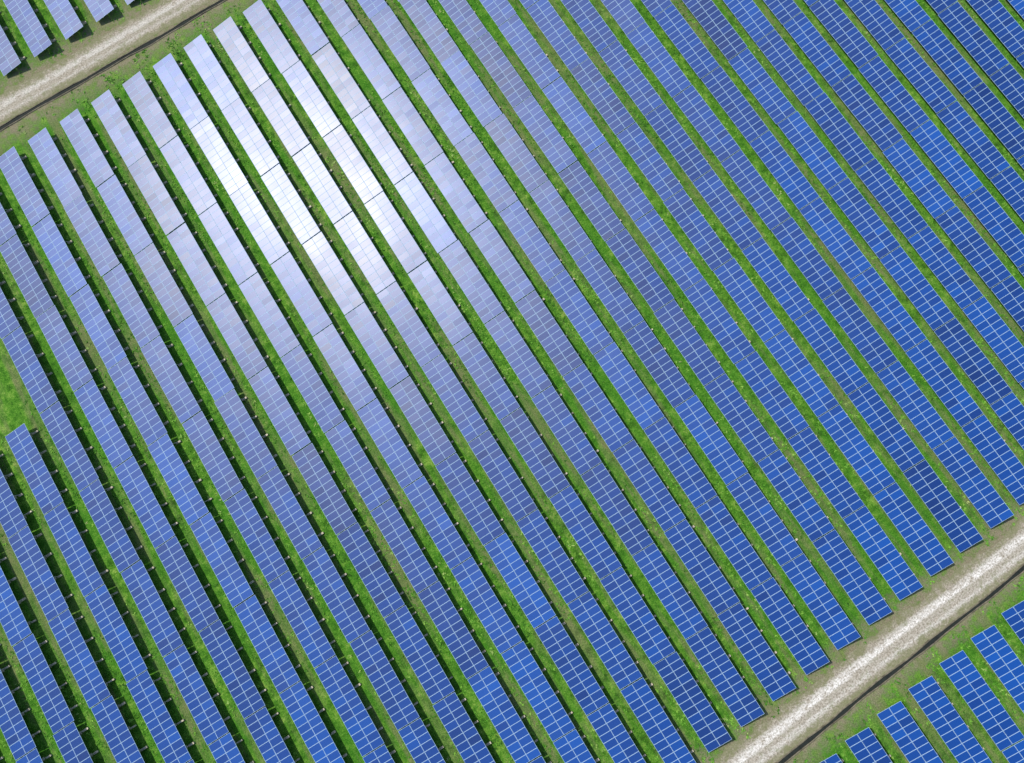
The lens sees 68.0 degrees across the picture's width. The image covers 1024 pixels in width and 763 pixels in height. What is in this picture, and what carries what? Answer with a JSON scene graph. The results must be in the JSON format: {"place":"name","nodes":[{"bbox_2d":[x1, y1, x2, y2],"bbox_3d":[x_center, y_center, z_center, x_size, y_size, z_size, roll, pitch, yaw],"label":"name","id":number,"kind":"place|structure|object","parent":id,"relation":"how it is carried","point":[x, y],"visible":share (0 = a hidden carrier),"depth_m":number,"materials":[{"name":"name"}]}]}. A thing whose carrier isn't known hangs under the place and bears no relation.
{"place":"outdoors","nodes":[
{"label":"outdoors","id":0,"kind":"place"},
{"bbox_2d":[0,0,210,121],"bbox_3d":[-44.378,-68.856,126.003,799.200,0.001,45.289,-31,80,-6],"label":"gravel road","id":1,"kind":"structure","parent":0,"point":[78,65],"depth_m":122.72,"materials":[{"name":"beige gravel"}]},
{"bbox_2d":[0,0,1023,762],"bbox_3d":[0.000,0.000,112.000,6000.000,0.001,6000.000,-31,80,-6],"label":"grass ground","id":2,"kind":"structure","parent":0,"point":[16,410],"depth_m":111.43,"materials":[{"name":"green plant"}]},
{"bbox_2d":[0,12,25,75],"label":"solar panel row","id":3,"kind":"object","parent":2,"relation":"on","point":[9,60],"visible":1,"depth_m":121.61,"materials":[{"name":"blue glass"}]},
{"bbox_2d":[0,643,51,762],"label":"solar panel row","id":4,"kind":"object","parent":2,"relation":"on","point":[18,736],"visible":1,"depth_m":101.53,"materials":[{"name":"blue glass"}]},
{"bbox_2d":[3,0,55,56],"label":"solar panel row","id":5,"kind":"object","parent":2,"relation":"on","point":[27,22],"visible":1,"depth_m":122.66,"materials":[{"name":"blue glass"}]},
{"bbox_2d":[0,557,98,762],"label":"solar panel row","id":6,"kind":"object","parent":2,"relation":"on","point":[36,667],"visible":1,"depth_m":102.86,"materials":[{"name":"blue glass"}]},
{"bbox_2d":[44,0,86,39],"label":"solar panel row","id":7,"kind":"object","parent":2,"relation":"on","point":[69,23],"visible":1,"depth_m":122.99,"materials":[{"name":"blue glass"}]},
{"bbox_2d":[0,454,147,762],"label":"solar panel row","id":8,"kind":"object","parent":2,"relation":"on","point":[71,641],"visible":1,"depth_m":104.04,"materials":[{"name":"blue glass"}]},
{"bbox_2d":[5,424,194,762],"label":"solar panel row","id":9,"kind":"object","parent":2,"relation":"on","point":[118,637],"visible":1,"depth_m":104.85,"materials":[{"name":"blue glass"}]},
{"bbox_2d":[84,0,116,21],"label":"solar panel row","id":10,"kind":"object","parent":2,"relation":"on","point":[97,8],"visible":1,"depth_m":123.32,"materials":[{"name":"blue glass"}]},
{"bbox_2d":[0,0,226,131],"bbox_3d":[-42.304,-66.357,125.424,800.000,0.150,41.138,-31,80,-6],"label":"drainage ditch","id":11,"kind":"object","parent":2,"relation":"on","point":[71,87],"visible":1,"depth_m":122.29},
{"bbox_2d":[0,281,253,762],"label":"solar panel row","id":12,"kind":"object","parent":2,"relation":"on","point":[154,612],"visible":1,"depth_m":106.43,"materials":[{"name":"blue glass"}]},
{"bbox_2d":[0,192,299,762],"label":"solar panel row","id":13,"kind":"object","parent":2,"relation":"on","point":[189,588],"visible":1,"depth_m":107.56,"materials":[{"name":"blue glass"}]},
{"bbox_2d":[0,146,346,762],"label":"solar panel row","id":14,"kind":"object","parent":2,"relation":"on","point":[181,485],"visible":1,"depth_m":108.49,"materials":[{"name":"blue glass"}]},
{"bbox_2d":[28,127,395,762],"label":"solar panel row","id":15,"kind":"object","parent":2,"relation":"on","point":[180,396],"visible":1,"depth_m":108.76,"materials":[{"name":"blue glass"}]},
{"bbox_2d":[60,109,444,762],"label":"solar panel row","id":16,"kind":"object","parent":2,"relation":"on","point":[392,693],"visible":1,"depth_m":109.00,"materials":[{"name":"blue glass"}]},
{"bbox_2d":[91,90,494,762],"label":"solar panel row","id":17,"kind":"object","parent":2,"relation":"on","point":[401,622],"visible":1,"depth_m":109.17,"materials":[{"name":"blue glass"}]},
{"bbox_2d":[122,71,551,762],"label":"solar panel row","id":18,"kind":"object","parent":2,"relation":"on","point":[512,729],"visible":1,"depth_m":109.53,"materials":[{"name":"blue glass"}]},
{"bbox_2d":[153,53,598,762],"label":"solar panel row","id":19,"kind":"object","parent":2,"relation":"on","point":[423,499],"visible":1,"depth_m":109.73,"materials":[{"name":"blue glass"}]},
{"bbox_2d":[184,35,645,762],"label":"solar panel row","id":20,"kind":"object","parent":2,"relation":"on","point":[580,679],"visible":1,"depth_m":109.97,"materials":[{"name":"blue glass"}]},
{"bbox_2d":[213,16,695,762],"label":"solar panel row","id":21,"kind":"object","parent":2,"relation":"on","point":[593,622],"visible":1,"depth_m":110.18,"materials":[{"name":"blue glass"}]},
{"bbox_2d":[243,0,731,751],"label":"solar panel row","id":22,"kind":"object","parent":2,"relation":"on","point":[551,478],"visible":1,"depth_m":110.72,"materials":[{"name":"blue glass"}]},
{"bbox_2d":[276,0,763,726],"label":"solar panel row","id":23,"kind":"object","parent":2,"relation":"on","point":[628,526],"visible":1,"depth_m":111.13,"materials":[{"name":"blue glass"}]},
{"bbox_2d":[317,0,795,700],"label":"solar panel row","id":24,"kind":"object","parent":2,"relation":"on","point":[685,542],"visible":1,"depth_m":111.59,"materials":[{"name":"blue glass"}]},
{"bbox_2d":[357,0,829,674],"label":"solar panel row","id":25,"kind":"object","parent":2,"relation":"on","point":[713,512],"visible":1,"depth_m":112.04,"materials":[{"name":"blue glass"}]},
{"bbox_2d":[398,0,860,649],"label":"solar panel row","id":26,"kind":"object","parent":2,"relation":"on","point":[836,624],"visible":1,"depth_m":112.36,"materials":[{"name":"blue glass"}]},
{"bbox_2d":[438,0,891,624],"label":"solar panel row","id":27,"kind":"object","parent":2,"relation":"on","point":[806,512],"visible":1,"depth_m":112.83,"materials":[{"name":"blue glass"}]},
{"bbox_2d":[480,0,922,599],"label":"solar panel row","id":28,"kind":"object","parent":2,"relation":"on","point":[710,310],"visible":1,"depth_m":113.19,"materials":[{"name":"blue glass"}]},
{"bbox_2d":[520,0,953,575],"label":"solar panel row","id":29,"kind":"object","parent":2,"relation":"on","point":[667,186],"visible":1,"depth_m":113.64,"materials":[{"name":"blue glass"}]},
{"bbox_2d":[561,0,982,552],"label":"solar panel row","id":30,"kind":"object","parent":2,"relation":"on","point":[600,36],"visible":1,"depth_m":113.97,"materials":[{"name":"blue glass"}]},
{"bbox_2d":[601,0,1013,527],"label":"solar panel row","id":31,"kind":"object","parent":2,"relation":"on","point":[954,457],"visible":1,"depth_m":114.46,"materials":[{"name":"blue glass"}]},
{"bbox_2d":[820,754,843,762],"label":"solar panel row","id":32,"kind":"object","parent":2,"relation":"on","point":[834,758],"visible":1,"depth_m":100.63,"materials":[{"name":"blue glass"}]},
{"bbox_2d":[641,0,1023,504],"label":"solar panel row","id":33,"kind":"object","parent":2,"relation":"on","point":[1007,466],"visible":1,"depth_m":114.98,"materials":[{"name":"blue glass"}]},
{"bbox_2d":[682,0,1023,448],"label":"solar panel row","id":34,"kind":"object","parent":2,"relation":"on","point":[804,139],"visible":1,"depth_m":116.01,"materials":[{"name":"blue glass"}]},
{"bbox_2d":[845,727,891,762],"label":"solar panel row","id":35,"kind":"object","parent":2,"relation":"on","point":[869,740],"visible":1,"depth_m":101.03,"materials":[{"name":"blue glass"}]},
{"bbox_2d":[723,0,1023,388],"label":"solar panel row","id":36,"kind":"object","parent":2,"relation":"on","point":[845,139],"visible":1,"depth_m":117.08,"materials":[{"name":"blue glass"}]},
{"bbox_2d":[763,0,1023,330],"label":"solar panel row","id":37,"kind":"object","parent":2,"relation":"on","point":[811,43],"visible":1,"depth_m":117.99,"materials":[{"name":"blue glass"}]},
{"bbox_2d":[775,563,1023,762],"bbox_3d":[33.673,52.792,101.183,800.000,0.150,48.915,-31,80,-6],"label":"drainage ditch","id":38,"kind":"object","parent":2,"relation":"on","point":[788,756],"visible":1,"depth_m":103.93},
{"bbox_2d":[877,701,942,762],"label":"solar panel row","id":39,"kind":"object","parent":2,"relation":"on","point":[899,712],"visible":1,"depth_m":101.39,"materials":[{"name":"blue glass"}]},
{"bbox_2d":[804,0,1023,275],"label":"solar panel row","id":40,"kind":"object","parent":2,"relation":"on","point":[898,100],"visible":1,"depth_m":119.00,"materials":[{"name":"blue glass"}]},
{"bbox_2d":[844,0,1023,220],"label":"solar panel row","id":41,"kind":"object","parent":2,"relation":"on","point":[909,61],"visible":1,"depth_m":119.95,"materials":[{"name":"blue glass"}]},
{"bbox_2d":[908,676,991,762],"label":"solar panel row","id":42,"kind":"object","parent":2,"relation":"on","point":[945,708],"visible":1,"depth_m":101.69,"materials":[{"name":"blue glass"}]},
{"bbox_2d":[885,0,1023,168],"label":"solar panel row","id":43,"kind":"object","parent":2,"relation":"on","point":[940,48],"visible":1,"depth_m":120.94,"materials":[{"name":"blue glass"}]},
{"bbox_2d":[927,0,1023,117],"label":"solar panel row","id":44,"kind":"object","parent":2,"relation":"on","point":[967,31],"visible":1,"depth_m":121.78,"materials":[{"name":"blue glass"}]},
{"bbox_2d":[939,650,1023,762],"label":"solar panel row","id":45,"kind":"object","parent":2,"relation":"on","point":[979,686],"visible":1,"depth_m":102.15,"materials":[{"name":"blue glass"}]},
{"bbox_2d":[967,0,1023,67],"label":"solar panel row","id":46,"kind":"object","parent":2,"relation":"on","point":[1002,23],"visible":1,"depth_m":122.71,"materials":[{"name":"blue glass"}]},
{"bbox_2d":[970,625,1023,712],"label":"solar panel row","id":47,"kind":"object","parent":2,"relation":"on","point":[995,661],"visible":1,"depth_m":103.23,"materials":[{"name":"blue glass"}]},
{"bbox_2d":[1001,601,1023,644],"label":"solar panel row","id":48,"kind":"object","parent":2,"relation":"on","point":[1012,616],"visible":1,"depth_m":104.45,"materials":[{"name":"blue glass"}]},
{"bbox_2d":[1008,0,1023,18],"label":"solar panel row","id":49,"kind":"object","parent":2,"relation":"on","point":[1016,5],"visible":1,"depth_m":123.70,"materials":[{"name":"blue glass"}]},
{"bbox_2d":[714,516,1023,762],"bbox_3d":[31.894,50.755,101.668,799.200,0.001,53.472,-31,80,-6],"label":"gravel road","id":50,"kind":"structure","parent":0,"point":[905,634],"depth_m":104.38,"materials":[{"name":"beige gravel"}]}
]}

